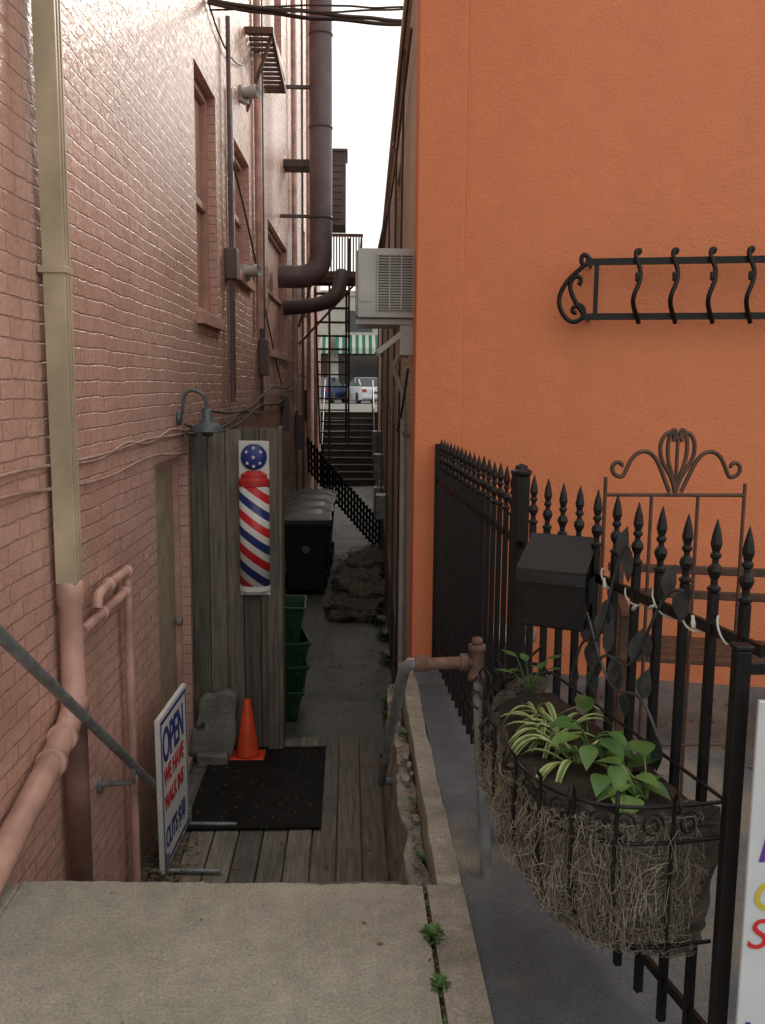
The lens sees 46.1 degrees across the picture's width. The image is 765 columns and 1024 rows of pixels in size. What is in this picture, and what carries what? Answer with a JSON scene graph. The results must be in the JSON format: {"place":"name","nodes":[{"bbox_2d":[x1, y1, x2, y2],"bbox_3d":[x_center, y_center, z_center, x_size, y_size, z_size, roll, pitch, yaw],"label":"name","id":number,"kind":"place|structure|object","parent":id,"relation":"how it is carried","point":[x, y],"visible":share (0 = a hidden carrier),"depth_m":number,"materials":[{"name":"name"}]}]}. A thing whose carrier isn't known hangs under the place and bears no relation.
{"place":"outdoors","nodes":[
{"label":"outdoors","id":0,"kind":"place"},
{"bbox_2d":[0,884,20,916],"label":"sidewalk","id":1,"kind":"structure","parent":0,"point":[9,891],"depth_m":2.84,"materials":[{"name":"concrete"}]},
{"bbox_2d":[0,881,441,1023],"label":"sidewalk","id":2,"kind":"structure","parent":0,"point":[83,952],"depth_m":2.55,"materials":[{"name":"concrete"}]},
{"bbox_2d":[423,892,446,1022],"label":"soil joint","id":3,"kind":"object","parent":2,"relation":"on","point":[434,955],"depth_m":2.56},
{"bbox_2d":[419,922,445,945],"bbox_3d":[0.146,1.238,2.645,0.080,0.029,0.114,-2,8,-19],"label":"weed","id":4,"kind":"object","parent":3,"relation":"in","point":[431,930],"visible":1,"depth_m":2.65,"materials":[{"name":"green plant"}]},
{"bbox_2d":[430,973,451,996],"bbox_3d":[0.158,1.274,2.428,0.060,0.020,0.098,0,8,-2],"label":"weed","id":5,"kind":"object","parent":3,"relation":"in","point":[438,982],"visible":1,"depth_m":2.43,"materials":[{"name":"green plant"}]},
{"bbox_2d":[442,1015,447,1023],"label":"weed","id":6,"kind":"object","parent":3,"relation":"on","point":[444,1019],"visible":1,"depth_m":2.30,"materials":[{"name":"green plant"}]},
{"bbox_2d":[262,485,391,753],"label":"alley ground","id":7,"kind":"structure","parent":0,"point":[351,656],"depth_m":8.68,"materials":[{"name":"grey concrete"}]},
{"bbox_2d":[141,737,388,882],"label":"wooden deck","id":8,"kind":"structure","parent":7,"relation":"on","point":[352,822],"depth_m":5.17,"materials":[{"name":"wood"}]},
{"bbox_2d":[149,683,236,874],"bbox_3d":[-1.054,1.468,5.012,0.380,0.863,0.600,0,8,1],"label":"sandwich board sign","id":9,"kind":"object","parent":8,"relation":"on","point":[174,808],"visible":1,"depth_m":4.92,"materials":[{"name":"white paint"}]},
{"bbox_2d":[190,426,285,748],"bbox_3d":[-1.015,0.601,6.405,0.622,2.410,0.255,0,8,-2],"label":"wooden fence panel","id":10,"kind":"object","parent":8,"relation":"on","point":[217,567],"visible":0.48,"depth_m":6.31,"materials":[{"name":"wood"}]},
{"bbox_2d":[238,441,270,594],"bbox_3d":[-0.880,0.052,6.168,0.216,1.075,0.101,0,8,-2],"label":"barber pole sign","id":11,"kind":"object","parent":10,"relation":"attached to","point":[254,504],"visible":1,"depth_m":6.14,"materials":[{"name":"white paint"}]},
{"bbox_2d":[185,746,325,830],"bbox_3d":[-0.785,1.778,5.880,0.800,0.017,1.200,0,8,-2],"label":"door mat","id":12,"kind":"object","parent":8,"relation":"on","point":[281,766],"depth_m":5.75,"materials":[{"name":"rubber"}]},
{"bbox_2d":[196,749,227,767],"bbox_3d":[-1.176,1.700,6.218,0.226,0.098,0.142,0,8,-2],"label":"loose stone","id":13,"kind":"object","parent":12,"relation":"on","point":[204,758],"visible":0.98,"depth_m":6.16,"materials":[{"name":"grey stone"}]},
{"bbox_2d":[188,687,237,758],"bbox_3d":[-1.179,1.485,6.297,0.323,0.522,0.118,6,-1,-3],"label":"stone slab","id":14,"kind":"object","parent":12,"relation":"on","point":[213,726],"depth_m":6.26,"materials":[{"name":"grey stone"}]},
{"bbox_2d":[229,698,265,759],"bbox_3d":[-0.945,1.517,6.302,0.240,0.425,0.170,0,8,-2],"label":"traffic cone","id":15,"kind":"object","parent":12,"relation":"on","point":[247,747],"visible":0.96,"depth_m":6.26,"materials":[{"name":"orange plastic"}]},
{"bbox_2d":[244,595,311,721],"bbox_3d":[-0.911,1.198,7.352,0.656,0.965,0.516,0,8,-6],"label":"recycling bin stack","id":16,"kind":"object","parent":7,"relation":"on","point":[298,642],"visible":0.43,"depth_m":7.20,"materials":[{"name":"green plastic"}]},
{"bbox_2d":[284,509,331,590],"bbox_3d":[-1.003,0.517,11.829,0.670,1.063,0.800,0,8,-4],"label":"wheelie bin","id":17,"kind":"object","parent":7,"relation":"on","point":[306,537],"visible":0.89,"depth_m":11.51,"materials":[{"name":"black plastic"}]},
{"bbox_2d":[285,501,333,574],"bbox_3d":[-1.020,0.405,12.621,0.670,1.063,0.800,0,8,-4],"label":"wheelie bin","id":18,"kind":"object","parent":7,"relation":"on","point":[323,505],"visible":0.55,"depth_m":12.38,"materials":[{"name":"black plastic"}]},
{"bbox_2d":[287,495,336,563],"bbox_3d":[-1.036,0.294,13.413,0.670,1.063,0.800,1,8,1],"label":"wheelie bin","id":19,"kind":"object","parent":7,"relation":"on","point":[328,499],"visible":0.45,"depth_m":13.29,"materials":[{"name":"black plastic"}]},
{"bbox_2d":[292,489,337,553],"bbox_3d":[-1.055,0.182,14.205,0.670,1.063,0.800,0,8,0],"label":"wheelie bin","id":20,"kind":"object","parent":7,"relation":"on","point":[330,492],"visible":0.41,"depth_m":13.99,"materials":[{"name":"black plastic"}]},
{"bbox_2d":[307,437,379,544],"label":"leaning iron gate","id":21,"kind":"structure","parent":7,"relation":"on","point":[318,460],"depth_m":15.24,"materials":[{"name":"black metal"}]},
{"bbox_2d":[324,550,386,622],"bbox_3d":[-0.307,0.913,11.817,0.957,0.397,3.139,0,8,-2],"label":"debris pile","id":22,"kind":"object","parent":7,"relation":"on","point":[358,589],"visible":0.94,"depth_m":11.18,"materials":[{"name":"brown soil"}]},
{"bbox_2d":[370,615,386,623],"bbox_3d":[-0.050,1.228,10.274,0.221,0.080,0.339,0,8,-2],"label":"weed","id":23,"kind":"object","parent":7,"relation":"on","point":[379,619],"visible":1,"depth_m":10.29,"materials":[{"name":"green plant"}]},
{"bbox_2d":[374,628,388,639],"bbox_3d":[0.017,1.308,9.684,0.210,0.086,0.321,0,8,-2],"label":"weed","id":24,"kind":"object","parent":7,"relation":"on","point":[383,633],"visible":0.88,"depth_m":9.70,"materials":[{"name":"green plant"}]},
{"bbox_2d":[376,650,389,664],"bbox_3d":[0.050,1.426,8.887,0.231,0.077,0.354,0,8,-2],"label":"weed","id":25,"kind":"object","parent":7,"relation":"on","point":[384,656],"visible":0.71,"depth_m":8.89,"materials":[{"name":"green plant"}]},
{"bbox_2d":[379,697,386,708],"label":"weed","id":26,"kind":"object","parent":7,"relation":"on","point":[382,700],"visible":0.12,"depth_m":7.63,"materials":[{"name":"green plant"}]},
{"bbox_2d":[380,710,387,727],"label":"weed","id":27,"kind":"object","parent":7,"relation":"on","point":[385,715],"visible":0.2,"depth_m":7.25,"materials":[{"name":"green plant"}]},
{"bbox_2d":[378,182,391,247],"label":"roof","id":28,"kind":"structure","parent":7,"relation":"on","point":[380,244],"depth_m":13.40,"materials":[{"name":"concrete"}]},
{"bbox_2d":[378,0,417,660],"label":"alley wall","id":29,"kind":"structure","parent":7,"relation":"on","point":[408,230],"depth_m":6.51,"materials":[{"name":"beige paint"}]},
{"bbox_2d":[355,248,414,355],"bbox_3d":[0.027,-1.252,5.459,0.380,0.600,0.550,0,8,-2],"label":"air conditioner","id":30,"kind":"object","parent":29,"relation":"attached to","point":[384,288],"visible":0.91,"depth_m":5.19,"materials":[{"name":"grey metal"}]},
{"bbox_2d":[372,0,412,684],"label":"wall cables","id":31,"kind":"object","parent":29,"relation":"attached to","point":[381,500],"depth_m":8.04,"materials":[{"name":"paint"}]},
{"bbox_2d":[376,0,412,684],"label":"coping and trim","id":32,"kind":"object","parent":29,"relation":"attached to","point":[388,185],"visible":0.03,"depth_m":8.61,"materials":[{"name":"beige paint"}]},
{"bbox_2d":[390,354,407,671],"bbox_3d":[0.101,0.354,6.218,0.119,2.869,0.040,0,8,-2],"label":"drain pipe","id":33,"kind":"object","parent":29,"relation":"attached to","point":[401,513],"visible":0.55,"depth_m":6.16,"materials":[{"name":"brown metal"}]},
{"bbox_2d":[409,0,419,657],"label":"corner return","id":34,"kind":"object","parent":29,"relation":"attached to","point":[414,318],"visible":0.33,"depth_m":5.15,"materials":[{"name":"orange paint"}]},
{"bbox_2d":[111,506,752,1023],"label":"fallen leaves","id":35,"kind":"object","parent":7,"relation":"on","point":[177,878],"visible":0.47,"depth_m":4.86,"materials":[{"name":"brown plant"}]},
{"bbox_2d":[321,404,376,411],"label":"pavement","id":36,"kind":"structure","parent":0,"point":[360,407],"depth_m":33.10,"materials":[{"name":"grey concrete"}]},
{"bbox_2d":[321,400,376,403],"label":"road","id":37,"kind":"structure","parent":0,"point":[351,402],"depth_m":52.72,"materials":[{"name":"grey asphalt"}]},
{"bbox_2d":[321,377,344,402],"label":"parked car","id":38,"kind":"object","parent":37,"relation":"on","point":[336,392],"visible":0.41,"depth_m":49.17,"materials":[{"name":"blue paint"}]},
{"bbox_2d":[343,377,377,403],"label":"parked car","id":39,"kind":"object","parent":37,"relation":"on","point":[360,388],"visible":0.52,"depth_m":47.99,"materials":[{"name":"white paint"}]},
{"bbox_2d":[321,0,403,290],"label":"sky","id":40,"kind":"structure","parent":0,"point":[364,57],"materials":[{"name":"white"}]},
{"bbox_2d":[380,754,384,803],"bbox_3d":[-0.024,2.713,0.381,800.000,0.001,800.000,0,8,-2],"label":"ground","id":41,"kind":"structure","parent":0,"point":[383,786],"depth_m":6.15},
{"bbox_2d":[0,0,320,884],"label":"alley wall","id":42,"kind":"structure","parent":41,"relation":"on","point":[148,350],"depth_m":4.53,"materials":[{"name":"brick"}]},
{"bbox_2d":[0,0,92,894],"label":"downspout","id":43,"kind":"object","parent":42,"relation":"attached to","point":[65,750],"visible":0.9,"depth_m":3.35,"materials":[{"name":"beige paint"}]},
{"bbox_2d":[0,625,156,793],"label":"handrail","id":44,"kind":"object","parent":42,"relation":"attached to","point":[22,656],"visible":1,"depth_m":3.22,"materials":[{"name":"grey metal"}]},
{"bbox_2d":[84,565,140,881],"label":"wall pipes","id":45,"kind":"object","parent":42,"relation":"attached to","point":[125,573],"depth_m":4.43,"materials":[{"name":"metal"}]},
{"bbox_2d":[0,161,306,499],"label":"wall cables","id":46,"kind":"object","parent":42,"relation":"attached to","point":[100,456],"depth_m":5.08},
{"bbox_2d":[155,456,193,769],"bbox_3d":[-1.364,0.730,5.786,0.119,2.160,0.950,0,8,-1],"label":"door frame","id":47,"kind":"object","parent":42,"relation":"attached to","point":[174,461],"visible":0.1,"depth_m":6.16,"materials":[{"name":"pink paint"}]},
{"bbox_2d":[173,617,182,625],"bbox_3d":[-1.389,0.744,6.116,0.065,0.058,0.058,0,8,-1],"label":"door knob","id":48,"kind":"object","parent":42,"relation":"attached to","point":[178,621],"depth_m":6.10,"materials":[{"name":"silver metal"}]},
{"bbox_2d":[176,389,226,436],"bbox_3d":[-1.163,-0.634,5.779,0.316,0.307,0.242,0,8,-2],"label":"gooseneck wall lamp","id":49,"kind":"object","parent":42,"relation":"attached to","point":[206,426],"visible":1,"depth_m":5.75,"materials":[{"name":"grey metal"}]},
{"bbox_2d":[194,0,306,361],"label":"window frames","id":50,"kind":"structure","parent":42,"relation":"attached to","point":[205,317],"depth_m":7.27,"materials":[{"name":"pink paint"}]},
{"bbox_2d":[239,84,261,104],"bbox_3d":[-1.251,-3.930,8.451,0.204,0.148,0.174,4,9,23],"label":"floodlight","id":51,"kind":"object","parent":42,"relation":"attached to","point":[248,93],"visible":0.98,"depth_m":8.41,"materials":[{"name":"grey metal"}]},
{"bbox_2d":[239,264,262,280],"bbox_3d":[-1.265,-2.299,8.630,0.204,0.148,0.174,4,9,23],"label":"floodlight","id":52,"kind":"object","parent":42,"relation":"attached to","point":[254,270],"visible":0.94,"depth_m":8.58,"materials":[{"name":"grey metal"}]},
{"bbox_2d":[225,0,317,490],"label":"wall conduits","id":53,"kind":"object","parent":42,"relation":"attached to","point":[231,264],"depth_m":10.19,"materials":[{"name":"metal"}]},
{"bbox_2d":[207,0,402,65],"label":"overhead cables","id":54,"kind":"object","parent":53,"relation":"attached to","point":[279,10],"visible":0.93,"depth_m":6.78,"materials":[{"name":"black rubber"}]},
{"bbox_2d":[245,26,362,488],"bbox_3d":[-0.913,-2.498,14.625,1.167,6.060,10.932,0,8,-1],"label":"fire escape","id":55,"kind":"object","parent":42,"relation":"attached to","point":[328,278],"visible":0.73,"depth_m":15.67,"materials":[{"name":"metal"}]},
{"bbox_2d":[278,0,347,314],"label":"exhaust duct","id":56,"kind":"object","parent":42,"relation":"attached to","point":[324,165],"visible":0.99,"depth_m":12.42,"materials":[{"name":"metal"}]},
{"bbox_2d":[225,881,409,884],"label":"entry steps","id":57,"kind":"structure","parent":41,"relation":"on","point":[381,882],"depth_m":3.25,"materials":[{"name":"concrete"}]},
{"bbox_2d":[321,411,376,485],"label":"stone stairs","id":58,"kind":"structure","parent":41,"relation":"on","point":[352,462],"depth_m":25.77,"materials":[{"name":"grey stone"}]},
{"bbox_2d":[321,379,374,476],"bbox_3d":[-0.987,-2.407,26.146,1.484,2.872,3.911,0,8,-2],"label":"stair handrail","id":59,"kind":"object","parent":58,"relation":"on","point":[323,417],"visible":0.63,"depth_m":26.02,"materials":[{"name":"white metal"}]},
{"bbox_2d":[384,684,431,886],"bbox_3d":[0.101,1.734,4.189,0.132,1.185,2.408,0,8,-2],"label":"crumbling ledge","id":60,"kind":"object","parent":41,"relation":"on","point":[400,843],"visible":0.4,"depth_m":3.91,"materials":[{"name":"concrete"}]},
{"bbox_2d":[398,728,407,738],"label":"weed","id":61,"kind":"object","parent":60,"relation":"on","point":[404,732],"visible":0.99,"depth_m":4.40,"materials":[{"name":"green plant"}]},
{"bbox_2d":[390,700,425,891],"bbox_3d":[0.102,1.140,4.108,0.068,0.062,2.168,0,8,-2],"label":"rubble","id":62,"kind":"object","parent":60,"relation":"on","point":[405,779],"visible":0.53,"depth_m":3.88,"materials":[{"name":"stone"}]},
{"bbox_2d":[415,851,426,859],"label":"weed","id":63,"kind":"object","parent":62,"relation":"on","point":[420,854],"visible":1,"depth_m":3.27,"materials":[{"name":"green plant"}]},
{"bbox_2d":[408,796,417,803],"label":"weed","id":64,"kind":"object","parent":60,"relation":"on","point":[412,798],"visible":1,"depth_m":3.71,"materials":[{"name":"green plant"}]},
{"bbox_2d":[398,662,462,885],"bbox_3d":[0.171,1.595,4.174,0.092,1.132,2.372,0,8,-2],"label":"curb","id":65,"kind":"object","parent":41,"relation":"on","point":[443,863],"visible":0.3,"depth_m":3.58,"materials":[{"name":"concrete"}]},
{"bbox_2d":[482,622,536,687],"bbox_3d":[0.640,0.794,4.684,0.307,0.370,0.307,0,8,-2],"label":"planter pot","id":66,"kind":"object","parent":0,"point":[534,634],"visible":0.12,"depth_m":4.59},
{"bbox_2d":[414,670,764,1023],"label":"yard pavement","id":67,"kind":"structure","parent":0,"point":[538,965],"depth_m":2.78,"materials":[{"name":"grey concrete"}]},
{"bbox_2d":[378,636,491,878],"bbox_3d":[0.173,0.901,3.742,0.333,1.227,1.617,0,8,-2],"label":"handrail","id":68,"kind":"object","parent":67,"relation":"on","point":[472,662],"visible":0.94,"depth_m":2.94,"materials":[{"name":"metal"}]},
{"bbox_2d":[426,884,493,1023],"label":"sidewalk edging","id":69,"kind":"object","parent":67,"relation":"on","point":[466,1000],"visible":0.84,"depth_m":2.53,"materials":[{"name":"concrete"}]},
{"bbox_2d":[431,439,764,1023],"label":"iron fence","id":70,"kind":"object","parent":67,"relation":"on","point":[464,535],"visible":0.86,"depth_m":2.47,"materials":[{"name":"black metal"}]},
{"bbox_2d":[516,532,593,631],"bbox_3d":[0.495,0.200,2.560,0.196,0.251,0.150,4,9,26],"label":"mailbox","id":71,"kind":"object","parent":70,"relation":"attached to","point":[553,573],"visible":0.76,"depth_m":2.53,"materials":[{"name":"black metal"}]},
{"bbox_2d":[468,644,721,962],"bbox_3d":[0.432,0.732,2.357,0.429,0.505,1.015,-1,8,-14],"label":"hayrack planter","id":72,"kind":"object","parent":70,"relation":"attached to","point":[628,878],"visible":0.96,"depth_m":1.99,"materials":[{"name":"brown wicker"}]},
{"bbox_2d":[496,649,563,691],"bbox_3d":[0.447,0.493,2.731,0.207,0.113,0.208,-4,9,-31],"label":"seedling plant","id":73,"kind":"object","parent":72,"relation":"in","point":[525,657],"visible":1,"depth_m":2.74,"materials":[{"name":"green plant"}]},
{"bbox_2d":[486,702,635,867],"bbox_3d":[0.471,0.698,2.396,0.393,0.302,0.618,0,8,-1],"label":"spider plant","id":74,"kind":"object","parent":72,"relation":"in","point":[522,740],"visible":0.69,"depth_m":2.37,"materials":[{"name":"green plant"}]},
{"bbox_2d":[533,695,670,804],"bbox_3d":[0.568,0.601,2.294,0.351,0.114,0.615,-1,8,-14],"label":"broadleaf plant","id":75,"kind":"object","parent":72,"relation":"in","point":[613,780],"visible":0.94,"depth_m":2.18,"materials":[{"name":"green plant"}]},
{"bbox_2d":[570,526,688,770],"bbox_3d":[0.623,0.322,2.372,0.036,0.586,0.617,-1,8,-14],"label":"metal vine ornament","id":76,"kind":"object","parent":72,"relation":"in","point":[640,642],"visible":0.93,"depth_m":2.34,"materials":[{"name":"paint"}]},
{"bbox_2d":[735,700,764,1023],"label":"menu sign","id":77,"kind":"object","parent":70,"relation":"attached to","point":[750,1007],"visible":1,"depth_m":1.74,"materials":[{"name":"white"}]},
{"bbox_2d":[460,0,764,686],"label":"stucco facade","id":78,"kind":"structure","parent":67,"relation":"on","point":[611,128],"depth_m":4.78,"materials":[{"name":"orange paint"}]},
{"bbox_2d":[411,0,468,657],"bbox_3d":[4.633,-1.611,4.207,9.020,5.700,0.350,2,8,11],"label":"corner pilaster","id":79,"kind":"object","parent":78,"relation":"attached to","point":[443,67],"visible":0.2,"depth_m":4.92,"materials":[{"name":"orange paint"}]},
{"bbox_2d":[557,246,764,323],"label":"wrought iron window box rail","id":80,"kind":"object","parent":78,"relation":"attached to","point":[672,315],"visible":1,"depth_m":4.59,"materials":[{"name":"black metal"}]},
{"bbox_2d":[593,428,746,793],"bbox_3d":[0.990,0.443,3.131,0.493,1.468,0.015,0,8,-2],"label":"wrought iron trellis","id":81,"kind":"object","parent":67,"relation":"on","point":[677,437],"visible":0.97,"depth_m":3.06,"materials":[{"name":"black metal"}]},
{"bbox_2d":[607,558,764,730],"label":"garden bench","id":82,"kind":"object","parent":67,"relation":"on","point":[668,652],"visible":0.32,"depth_m":4.12,"materials":[{"name":"wood"}]},
{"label":"upper pavement","id":83,"kind":"structure","parent":0,"visible":0},
{"bbox_2d":[321,296,377,385],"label":"building","id":84,"kind":"structure","parent":83,"relation":"on","point":[364,365],"depth_m":69.07,"materials":[{"name":"white glass"}]},
{"bbox_2d":[321,290,354,295],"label":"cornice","id":85,"kind":"structure","parent":84,"relation":"attached to","point":[352,293],"depth_m":68.20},
{"bbox_2d":[321,335,377,353],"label":"awnings","id":86,"kind":"object","parent":84,"relation":"attached to","point":[363,344],"visible":0.07,"depth_m":67.73,"materials":[{"name":"green fabric"}]}
]}

